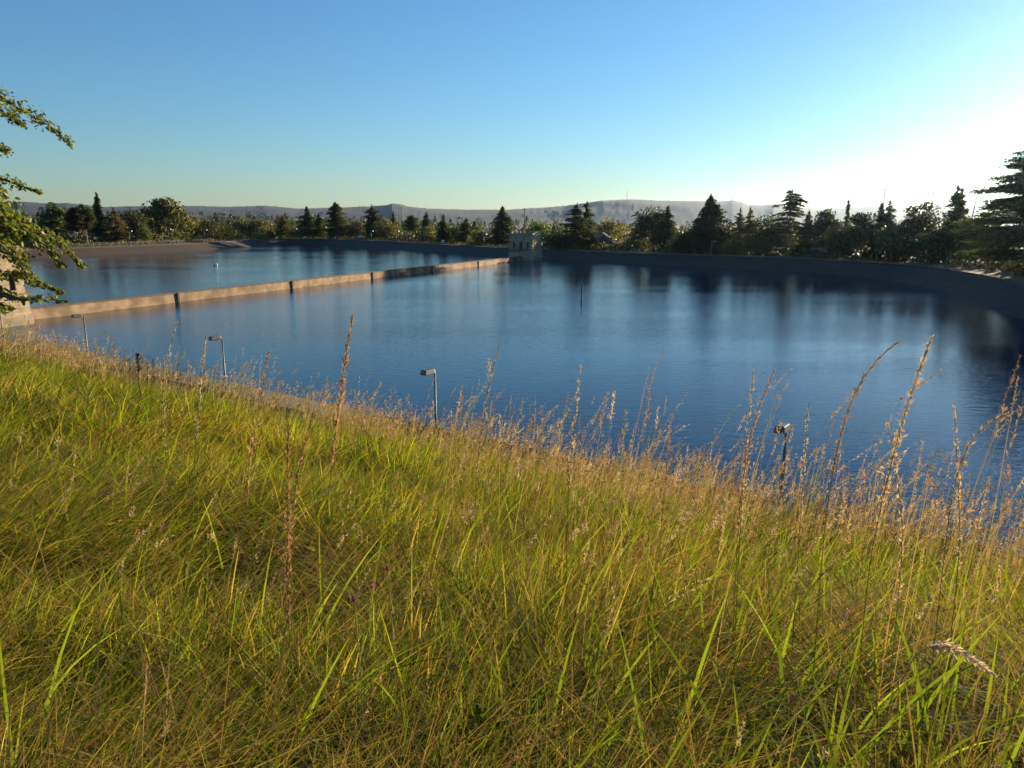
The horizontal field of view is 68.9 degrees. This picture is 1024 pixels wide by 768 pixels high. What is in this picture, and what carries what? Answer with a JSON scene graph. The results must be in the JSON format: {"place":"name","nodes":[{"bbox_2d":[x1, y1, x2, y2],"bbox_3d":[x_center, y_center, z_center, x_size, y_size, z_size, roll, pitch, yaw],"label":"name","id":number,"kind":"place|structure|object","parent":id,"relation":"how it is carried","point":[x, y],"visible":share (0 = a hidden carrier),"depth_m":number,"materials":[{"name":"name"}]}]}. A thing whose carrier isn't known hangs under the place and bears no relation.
{"place":"outdoors","nodes":[
{"label":"outdoors","id":0,"kind":"place"},
{"bbox_2d":[22,239,330,258],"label":"bank","id":1,"kind":"structure","parent":0,"point":[79,252],"depth_m":288.55,"materials":[{"name":"concrete"}]},
{"bbox_2d":[245,349,270,623],"bbox_3d":[-1.159,0.599,3.491,0.052,1.519,0.188,11,17,43],"label":"grass stalk","id":2,"kind":"object","parent":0,"point":[253,436],"depth_m":3.40,"materials":[{"name":"plant"}]},
{"bbox_2d":[0,342,688,506],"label":"path","id":3,"kind":"structure","parent":0,"point":[216,395],"depth_m":42.65,"materials":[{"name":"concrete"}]},
{"bbox_2d":[71,314,89,364],"bbox_3d":[-24.047,-1.785,41.870,0.282,4.276,0.720,9,15,36],"label":"lamp post","id":4,"kind":"object","parent":3,"relation":"on","point":[76,315],"visible":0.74,"depth_m":41.67,"materials":[{"name":"metal"}]},
{"bbox_2d":[208,335,227,397],"bbox_3d":[-13.247,-0.077,33.953,0.282,4.276,0.720,9,15,36],"label":"lamp post","id":5,"kind":"object","parent":3,"relation":"on","point":[214,338],"visible":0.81,"depth_m":33.75,"materials":[{"name":"metal"}]},
{"bbox_2d":[420,368,436,442],"bbox_3d":[-2.847,1.567,26.328,0.282,4.276,0.720,9,15,36],"label":"lamp post","id":6,"kind":"object","parent":3,"relation":"on","point":[428,371],"visible":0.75,"depth_m":26.12,"materials":[{"name":"metal"}]},
{"bbox_2d":[773,422,790,507],"bbox_3d":[6.783,3.103,19.089,0.282,4.326,0.720,9,15,36],"label":"lamp post","id":7,"kind":"object","parent":3,"relation":"on","point":[785,428],"visible":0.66,"depth_m":18.86,"materials":[{"name":"metal"}]},
{"bbox_2d":[0,199,1022,225],"bbox_3d":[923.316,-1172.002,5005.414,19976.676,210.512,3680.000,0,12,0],"label":"hills","id":8,"kind":"structure","parent":0,"point":[682,212],"depth_m":4233.90,"materials":[{"name":"plant"}]},
{"bbox_2d":[0,245,1023,554],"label":"water","id":9,"kind":"structure","parent":0,"point":[720,335],"depth_m":65.72,"materials":[{"name":"blue liquid"}]},
{"bbox_2d":[0,240,1023,563],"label":"bank","id":10,"kind":"structure","parent":0,"point":[1000,296],"depth_m":144.26,"materials":[{"name":"concrete"}]},
{"bbox_2d":[30,256,521,319],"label":"dividing wall","id":11,"kind":"structure","parent":10,"relation":"on","point":[50,311],"depth_m":112.13,"materials":[{"name":"concrete"}]},
{"bbox_2d":[0,0,1023,209],"label":"sky","id":12,"kind":"structure","parent":0,"point":[428,104],"materials":[{"name":"blue"}]},
{"bbox_2d":[0,226,1023,767],"bbox_3d":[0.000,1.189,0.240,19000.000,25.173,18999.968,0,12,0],"label":"ground","id":13,"kind":"structure","parent":0,"point":[486,246],"depth_m":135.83,"materials":[{"name":"green plant"}]},
{"bbox_2d":[0,246,34,327],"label":"gatehouse","id":14,"kind":"object","parent":13,"relation":"on","point":[18,314],"visible":0.4,"depth_m":79.91,"materials":[{"name":"concrete"}]},
{"bbox_2d":[8,276,17,291],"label":"window","id":15,"kind":"structure","parent":14,"relation":"in","point":[11,282],"depth_m":79.77,"materials":[{"name":"grey metal"}]},
{"bbox_2d":[0,86,87,314],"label":"broadleaf tree","id":16,"kind":"object","parent":13,"relation":"on","point":[8,217],"visible":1,"depth_m":5.90,"materials":[{"name":"green plant"}]},
{"bbox_2d":[34,202,69,235],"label":"broadleaf tree","id":17,"kind":"object","parent":13,"relation":"on","point":[52,217],"visible":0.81,"depth_m":271.21,"materials":[{"name":"green plant"}]},
{"bbox_2d":[61,207,85,245],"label":"tree","id":18,"kind":"object","parent":13,"relation":"on","point":[71,220],"visible":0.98,"depth_m":266.78,"materials":[{"name":"green plant"}]},
{"bbox_2d":[72,204,97,243],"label":"tree","id":19,"kind":"object","parent":13,"relation":"on","point":[84,211],"visible":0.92,"depth_m":269.60,"materials":[{"name":"green plant"}]},
{"bbox_2d":[88,192,107,244],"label":"sequoia tree","id":20,"kind":"object","parent":13,"relation":"on","point":[97,210],"visible":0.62,"depth_m":302.77,"materials":[{"name":"green plant"}]},
{"bbox_2d":[100,207,133,243],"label":"conifer tree","id":21,"kind":"object","parent":13,"relation":"on","point":[116,231],"visible":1,"depth_m":287.79,"materials":[{"name":"green plant"}]},
{"bbox_2d":[41,239,212,247],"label":"fence","id":22,"kind":"object","parent":13,"relation":"on","point":[171,241],"visible":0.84,"depth_m":286.91,"materials":[{"name":"grey metal"}]},
{"bbox_2d":[119,209,156,241],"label":"broadleaf tree","id":23,"kind":"object","parent":13,"relation":"on","point":[135,221],"visible":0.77,"depth_m":296.92,"materials":[{"name":"green plant"}]},
{"bbox_2d":[135,353,141,398],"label":"dock stalk","id":24,"kind":"object","parent":13,"relation":"on","point":[138,361],"visible":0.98,"depth_m":13.55,"materials":[{"name":"brown plant"}]},
{"bbox_2d":[135,225,152,242],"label":"bush","id":25,"kind":"object","parent":13,"relation":"on","point":[144,235],"visible":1,"depth_m":291.10,"materials":[{"name":"green plant"}]},
{"bbox_2d":[135,196,199,241],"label":"broadleaf tree","id":26,"kind":"object","parent":13,"relation":"on","point":[163,214],"visible":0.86,"depth_m":323.26,"materials":[{"name":"green plant"}]},
{"bbox_2d":[161,320,182,592],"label":"grass stalk","id":27,"kind":"object","parent":13,"relation":"on","point":[164,403],"depth_m":3.61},
{"bbox_2d":[178,219,208,237],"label":"broadleaf tree","id":28,"kind":"object","parent":13,"relation":"on","point":[195,229],"visible":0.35,"depth_m":361.92,"materials":[{"name":"green plant"}]},
{"bbox_2d":[192,335,205,635],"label":"grass stalk","id":29,"kind":"object","parent":13,"relation":"on","point":[199,390],"depth_m":3.10,"materials":[{"name":"plant"}]},
{"bbox_2d":[197,220,218,239],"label":"bush","id":30,"kind":"object","parent":13,"relation":"on","point":[209,230],"visible":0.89,"depth_m":347.34,"materials":[{"name":"green plant"}]},
{"bbox_2d":[213,224,239,239],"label":"bush","id":31,"kind":"object","parent":13,"relation":"on","point":[226,234],"visible":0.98,"depth_m":358.27,"materials":[{"name":"green plant"}]},
{"bbox_2d":[230,216,255,238],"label":"broadleaf tree","id":32,"kind":"object","parent":13,"relation":"on","point":[240,223],"visible":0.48,"depth_m":423.35,"materials":[{"name":"green plant"}]},
{"bbox_2d":[247,218,274,234],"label":"broadleaf tree","id":33,"kind":"object","parent":13,"relation":"on","point":[260,225],"visible":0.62,"depth_m":418.16,"materials":[{"name":"green plant"}]},
{"bbox_2d":[252,230,270,238],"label":"bush","id":34,"kind":"object","parent":13,"relation":"on","point":[257,234],"visible":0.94,"depth_m":384.42,"materials":[{"name":"green plant"}]},
{"bbox_2d":[272,215,294,237],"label":"tree","id":35,"kind":"object","parent":13,"relation":"on","point":[283,223],"visible":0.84,"depth_m":416.07,"materials":[{"name":"green plant"}]},
{"bbox_2d":[283,422,301,767],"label":"grass stalk","id":36,"kind":"object","parent":13,"relation":"on","point":[286,569],"depth_m":2.30,"materials":[{"name":"plant"}]},
{"bbox_2d":[283,225,306,238],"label":"bush","id":37,"kind":"object","parent":13,"relation":"on","point":[294,233],"visible":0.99,"depth_m":397.33,"materials":[{"name":"green plant"}]},
{"bbox_2d":[286,412,313,721],"bbox_3d":[-0.686,0.761,2.496,0.040,1.360,0.146,8,14,31],"label":"grass stalk","id":38,"kind":"object","parent":13,"relation":"on","point":[301,458],"depth_m":2.40,"materials":[{"name":"plant"}]},
{"bbox_2d":[296,206,322,236],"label":"conifer tree","id":39,"kind":"object","parent":13,"relation":"on","point":[307,217],"visible":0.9,"depth_m":402.25,"materials":[{"name":"green plant"}]},
{"bbox_2d":[311,213,330,237],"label":"conifer tree","id":40,"kind":"object","parent":13,"relation":"on","point":[319,226],"visible":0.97,"depth_m":401.77,"materials":[{"name":"green plant"}]},
{"bbox_2d":[321,202,352,236],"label":"conifer tree","id":41,"kind":"object","parent":13,"relation":"on","point":[337,221],"visible":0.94,"depth_m":396.33,"materials":[{"name":"green plant"}]},
{"bbox_2d":[322,312,353,668],"bbox_3d":[-0.684,0.584,2.981,0.045,1.724,0.255,7,14,29],"label":"grass stalk","id":42,"kind":"object","parent":13,"relation":"on","point":[345,361],"depth_m":2.90,"materials":[{"name":"plant"}]},
{"bbox_2d":[345,219,366,237],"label":"broadleaf tree","id":43,"kind":"object","parent":13,"relation":"on","point":[357,228],"visible":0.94,"depth_m":394.41,"materials":[{"name":"green plant"}]},
{"bbox_2d":[351,595,363,755],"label":"clover flower","id":44,"kind":"object","parent":13,"relation":"on","point":[353,599],"visible":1,"depth_m":2.39,"materials":[{"name":"green plant"}]},
{"bbox_2d":[362,204,386,237],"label":"conifer tree","id":45,"kind":"object","parent":13,"relation":"on","point":[372,217],"visible":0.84,"depth_m":378.54,"materials":[{"name":"green plant"}]},
{"bbox_2d":[369,580,381,767],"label":"clover flower","id":46,"kind":"object","parent":13,"relation":"on","point":[371,585],"visible":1,"depth_m":2.38,"materials":[{"name":"green plant"}]},
{"bbox_2d":[372,217,399,237],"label":"broadleaf tree","id":47,"kind":"object","parent":13,"relation":"on","point":[387,230],"visible":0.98,"depth_m":374.98,"materials":[{"name":"green plant"}]},
{"bbox_2d":[385,565,396,759],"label":"clover flower","id":48,"kind":"object","parent":13,"relation":"on","point":[387,567],"visible":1,"depth_m":2.40,"materials":[{"name":"green plant"}]},
{"bbox_2d":[389,211,401,236],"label":"conifer tree","id":49,"kind":"object","parent":13,"relation":"on","point":[392,218],"visible":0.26,"depth_m":396.78,"materials":[{"name":"green plant"}]},
{"bbox_2d":[402,215,421,239],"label":"broadleaf tree","id":50,"kind":"object","parent":13,"relation":"on","point":[412,225],"visible":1,"depth_m":348.50,"materials":[{"name":"green plant"}]},
{"bbox_2d":[414,211,433,239],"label":"conifer tree","id":51,"kind":"object","parent":13,"relation":"on","point":[425,221],"visible":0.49,"depth_m":340.15,"materials":[{"name":"green plant"}]},
{"bbox_2d":[419,223,437,241],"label":"bush","id":52,"kind":"object","parent":13,"relation":"on","point":[429,235],"visible":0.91,"depth_m":323.30,"materials":[{"name":"green plant"}]},
{"bbox_2d":[434,214,452,242],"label":"conifer tree","id":53,"kind":"object","parent":13,"relation":"on","point":[443,231],"visible":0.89,"depth_m":311.84,"materials":[{"name":"green plant"}]},
{"bbox_2d":[445,226,461,240],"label":"broadleaf tree","id":54,"kind":"object","parent":13,"relation":"on","point":[454,232],"visible":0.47,"depth_m":316.71,"materials":[{"name":"green plant"}]},
{"bbox_2d":[451,218,474,242],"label":"conifer tree","id":55,"kind":"object","parent":13,"relation":"on","point":[465,228],"visible":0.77,"depth_m":306.92,"materials":[{"name":"green plant"}]},
{"bbox_2d":[467,229,489,243],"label":"bush","id":56,"kind":"object","parent":13,"relation":"on","point":[477,235],"visible":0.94,"depth_m":282.25,"materials":[{"name":"green plant"}]},
{"bbox_2d":[473,344,499,614],"bbox_3d":[-0.125,0.650,3.715,0.036,1.708,0.191,9,15,35],"label":"grass stalk","id":57,"kind":"object","parent":13,"relation":"on","point":[477,465],"depth_m":3.60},
{"bbox_2d":[483,206,515,244],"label":"conifer tree","id":58,"kind":"object","parent":13,"relation":"on","point":[502,225],"visible":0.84,"depth_m":284.34,"materials":[{"name":"green plant"}]},
{"bbox_2d":[0,211,1018,245],"bbox_3d":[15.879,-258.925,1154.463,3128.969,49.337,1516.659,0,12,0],"label":"wood","id":59,"kind":"object","parent":13,"relation":"on","point":[215,219],"visible":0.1,"depth_m":934.05,"materials":[{"name":"green plant"}]},
{"bbox_2d":[0,311,1023,767],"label":"seeding grass","id":60,"kind":"structure","parent":13,"relation":"on","point":[670,489],"depth_m":7.85,"materials":[{"name":"plant"}]},
{"bbox_2d":[5,228,1023,276],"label":"undergrowth","id":61,"kind":"object","parent":13,"relation":"on","point":[1018,265],"visible":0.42,"depth_m":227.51,"materials":[{"name":"green plant"}]},
{"bbox_2d":[508,231,542,260],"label":"gatehouse","id":62,"kind":"object","parent":13,"relation":"on","point":[526,246],"visible":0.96,"depth_m":217.11,"materials":[{"name":"concrete"}]},
{"bbox_2d":[525,220,552,244],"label":"broadleaf tree","id":63,"kind":"object","parent":13,"relation":"on","point":[543,228],"visible":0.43,"depth_m":261.78,"materials":[{"name":"green plant"}]},
{"bbox_2d":[544,230,576,248],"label":"broadleaf tree","id":64,"kind":"object","parent":13,"relation":"on","point":[558,244],"visible":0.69,"depth_m":235.66,"materials":[{"name":"green plant"}]},
{"bbox_2d":[550,202,592,247],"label":"cedar tree","id":65,"kind":"object","parent":13,"relation":"on","point":[576,219],"visible":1,"depth_m":231.82,"materials":[{"name":"green plant"}]},
{"bbox_2d":[566,364,580,582],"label":"grass stalk","id":66,"kind":"object","parent":13,"relation":"on","point":[572,449],"depth_m":3.60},
{"bbox_2d":[577,201,601,247],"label":"conifer tree","id":67,"kind":"object","parent":13,"relation":"on","point":[590,227],"visible":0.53,"depth_m":237.25,"materials":[{"name":"green plant"}]},
{"bbox_2d":[587,230,613,247],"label":"house","id":68,"kind":"structure","parent":13,"relation":"on","point":[601,236],"depth_m":240.27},
{"bbox_2d":[594,217,634,240],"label":"broadleaf tree","id":69,"kind":"object","parent":13,"relation":"on","point":[611,226],"visible":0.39,"depth_m":271.25,"materials":[{"name":"green plant"}]},
{"bbox_2d":[618,211,648,248],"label":"cedar tree","id":70,"kind":"object","parent":13,"relation":"on","point":[631,237],"visible":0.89,"depth_m":223.73,"materials":[{"name":"green plant"}]},
{"bbox_2d":[632,205,670,248],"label":"broadleaf tree","id":71,"kind":"object","parent":13,"relation":"on","point":[650,221],"visible":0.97,"depth_m":221.20,"materials":[{"name":"green plant"}]},
{"bbox_2d":[650,205,679,250],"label":"conifer tree","id":72,"kind":"object","parent":13,"relation":"on","point":[670,226],"visible":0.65,"depth_m":222.26,"materials":[{"name":"green plant"}]},
{"bbox_2d":[671,231,693,249],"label":"broadleaf tree","id":73,"kind":"object","parent":13,"relation":"on","point":[682,238],"visible":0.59,"depth_m":207.58,"materials":[{"name":"green plant"}]},
{"bbox_2d":[680,194,742,253],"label":"conifer tree","id":74,"kind":"object","parent":13,"relation":"on","point":[708,226],"visible":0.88,"depth_m":202.78,"materials":[{"name":"green plant"}]},
{"bbox_2d":[717,235,748,253],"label":"bush","id":75,"kind":"object","parent":13,"relation":"on","point":[734,245],"visible":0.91,"depth_m":196.36,"materials":[{"name":"green plant"}]},
{"bbox_2d":[730,208,745,242],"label":"conifer tree","id":76,"kind":"object","parent":13,"relation":"on","point":[739,220],"visible":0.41,"depth_m":204.81,"materials":[{"name":"green plant"}]},
{"bbox_2d":[733,370,754,665],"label":"grass stalk","id":77,"kind":"object","parent":13,"relation":"on","point":[743,473],"depth_m":3.30,"materials":[{"name":"plant"}]},
{"bbox_2d":[738,207,756,250],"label":"conifer tree","id":78,"kind":"object","parent":13,"relation":"on","point":[749,220],"visible":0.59,"depth_m":200.43,"materials":[{"name":"green plant"}]},
{"bbox_2d":[731,368,774,659],"bbox_3d":[1.072,0.738,3.421,0.222,1.642,0.057,-11,16,-41],"label":"grass stalk","id":79,"kind":"object","parent":13,"relation":"on","point":[748,453],"depth_m":3.30,"materials":[{"name":"plant"}]},
{"bbox_2d":[747,235,772,254],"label":"broadleaf tree","id":80,"kind":"object","parent":13,"relation":"on","point":[761,244],"visible":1,"depth_m":189.10,"materials":[{"name":"green plant"}]},
{"bbox_2d":[743,211,797,251],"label":"broadleaf tree","id":81,"kind":"object","parent":13,"relation":"on","point":[755,228],"visible":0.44,"depth_m":195.43,"materials":[{"name":"green plant"}]},
{"bbox_2d":[759,189,814,254],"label":"cedar tree","id":82,"kind":"object","parent":13,"relation":"on","point":[794,200],"visible":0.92,"depth_m":188.25,"materials":[{"name":"green plant"}]},
{"bbox_2d":[789,404,809,697],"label":"grass stalk","id":83,"kind":"object","parent":13,"relation":"on","point":[804,467],"depth_m":3.20,"materials":[{"name":"plant"}]},
{"bbox_2d":[795,210,816,254],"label":"conifer tree","id":84,"kind":"object","parent":13,"relation":"on","point":[808,221],"visible":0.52,"depth_m":188.96,"materials":[{"name":"green plant"}]},
{"bbox_2d":[808,246,836,255],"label":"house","id":85,"kind":"structure","parent":13,"relation":"on","point":[818,249],"depth_m":186.69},
{"bbox_2d":[803,208,843,247],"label":"broadleaf tree","id":86,"kind":"object","parent":13,"relation":"on","point":[824,221],"visible":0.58,"depth_m":186.39,"materials":[{"name":"green plant"}]},
{"bbox_2d":[811,224,870,258],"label":"broadleaf tree","id":87,"kind":"object","parent":13,"relation":"on","point":[840,242],"visible":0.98,"depth_m":172.79,"materials":[{"name":"green plant"}]},
{"bbox_2d":[843,199,850,228],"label":"sequoia tree","id":88,"kind":"object","parent":13,"relation":"on","point":[847,214],"visible":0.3,"depth_m":197.41,"materials":[{"name":"green plant"}]},
{"bbox_2d":[809,340,899,728],"bbox_3d":[1.346,0.691,3.034,0.330,1.745,0.074,-7,14,-28],"label":"grass stalk","id":89,"kind":"object","parent":13,"relation":"on","point":[858,388],"depth_m":2.90,"materials":[{"name":"plant"}]},
{"bbox_2d":[841,212,881,255],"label":"broadleaf tree","id":90,"kind":"object","parent":13,"relation":"on","point":[858,219],"visible":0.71,"depth_m":174.32,"materials":[{"name":"green plant"}]},
{"bbox_2d":[861,202,889,258],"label":"conifer tree","id":91,"kind":"object","parent":13,"relation":"on","point":[881,218],"visible":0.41,"depth_m":173.73,"materials":[{"name":"green plant"}]},
{"bbox_2d":[862,200,900,257],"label":"conifer tree","id":92,"kind":"object","parent":13,"relation":"on","point":[890,216],"visible":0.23,"depth_m":173.61,"materials":[{"name":"green plant"}]},
{"bbox_2d":[851,334,934,756],"bbox_3d":[1.406,0.694,2.814,0.292,1.756,0.060,-10,16,-39],"label":"grass stalk","id":93,"kind":"object","parent":13,"relation":"on","point":[888,478],"depth_m":2.70,"materials":[{"name":"plant"}]},
{"bbox_2d":[885,422,904,732],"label":"grass stalk","id":94,"kind":"object","parent":13,"relation":"on","point":[899,520],"depth_m":2.91,"materials":[{"name":"plant"}]},
{"bbox_2d":[872,218,929,259],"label":"broadleaf tree","id":95,"kind":"object","parent":13,"relation":"on","point":[890,243],"visible":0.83,"depth_m":160.59,"materials":[{"name":"green plant"}]},
{"bbox_2d":[897,202,944,255],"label":"broadleaf tree","id":96,"kind":"object","parent":13,"relation":"on","point":[920,221],"visible":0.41,"depth_m":163.75,"materials":[{"name":"green plant"}]},
{"bbox_2d":[901,222,979,261],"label":"broadleaf tree","id":97,"kind":"object","parent":13,"relation":"on","point":[938,239],"visible":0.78,"depth_m":151.45,"materials":[{"name":"green plant"}]},
{"bbox_2d":[927,185,965,261],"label":"conifer tree","id":98,"kind":"object","parent":13,"relation":"on","point":[954,213],"visible":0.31,"depth_m":157.40,"materials":[{"name":"green plant"}]},
{"bbox_2d":[901,638,996,682],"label":"grass stalk","id":99,"kind":"object","parent":13,"relation":"on","point":[960,651],"depth_m":2.20,"materials":[{"name":"plant"}]},
{"bbox_2d":[944,405,963,687],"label":"grass stalk","id":100,"kind":"object","parent":13,"relation":"on","point":[959,505],"depth_m":2.90,"materials":[{"name":"plant"}]},
{"bbox_2d":[945,188,970,244],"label":"conifer tree","id":101,"kind":"object","parent":13,"relation":"on","point":[966,210],"visible":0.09,"depth_m":158.95,"materials":[{"name":"green plant"}]},
{"bbox_2d":[950,215,1006,254],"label":"broadleaf tree","id":102,"kind":"object","parent":13,"relation":"on","point":[960,226],"visible":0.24,"depth_m":149.21,"materials":[{"name":"green plant"}]},
{"bbox_2d":[936,150,1023,264],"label":"cedar tree","id":103,"kind":"object","parent":13,"relation":"on","point":[999,238],"visible":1,"depth_m":122.58,"materials":[{"name":"green plant"}]},
{"bbox_2d":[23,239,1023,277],"bbox_3d":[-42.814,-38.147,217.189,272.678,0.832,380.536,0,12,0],"label":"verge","id":104,"kind":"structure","parent":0,"point":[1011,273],"depth_m":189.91,"materials":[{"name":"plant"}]},
{"bbox_2d":[23,239,1023,282],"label":"path","id":105,"kind":"structure","parent":0,"point":[1014,278],"depth_m":143.89,"materials":[{"name":"concrete"}]},
{"bbox_2d":[0,239,1023,501],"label":"kerb","id":106,"kind":"structure","parent":105,"relation":"on","point":[568,251],"depth_m":170.08,"materials":[{"name":"concrete"}]},
{"bbox_2d":[923,409,1019,747],"bbox_3d":[1.761,0.836,2.935,0.306,1.512,0.066,-4,13,-20],"label":"grass stalk","id":107,"kind":"object","parent":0,"point":[957,475],"depth_m":2.80,"materials":[{"name":"plant"}]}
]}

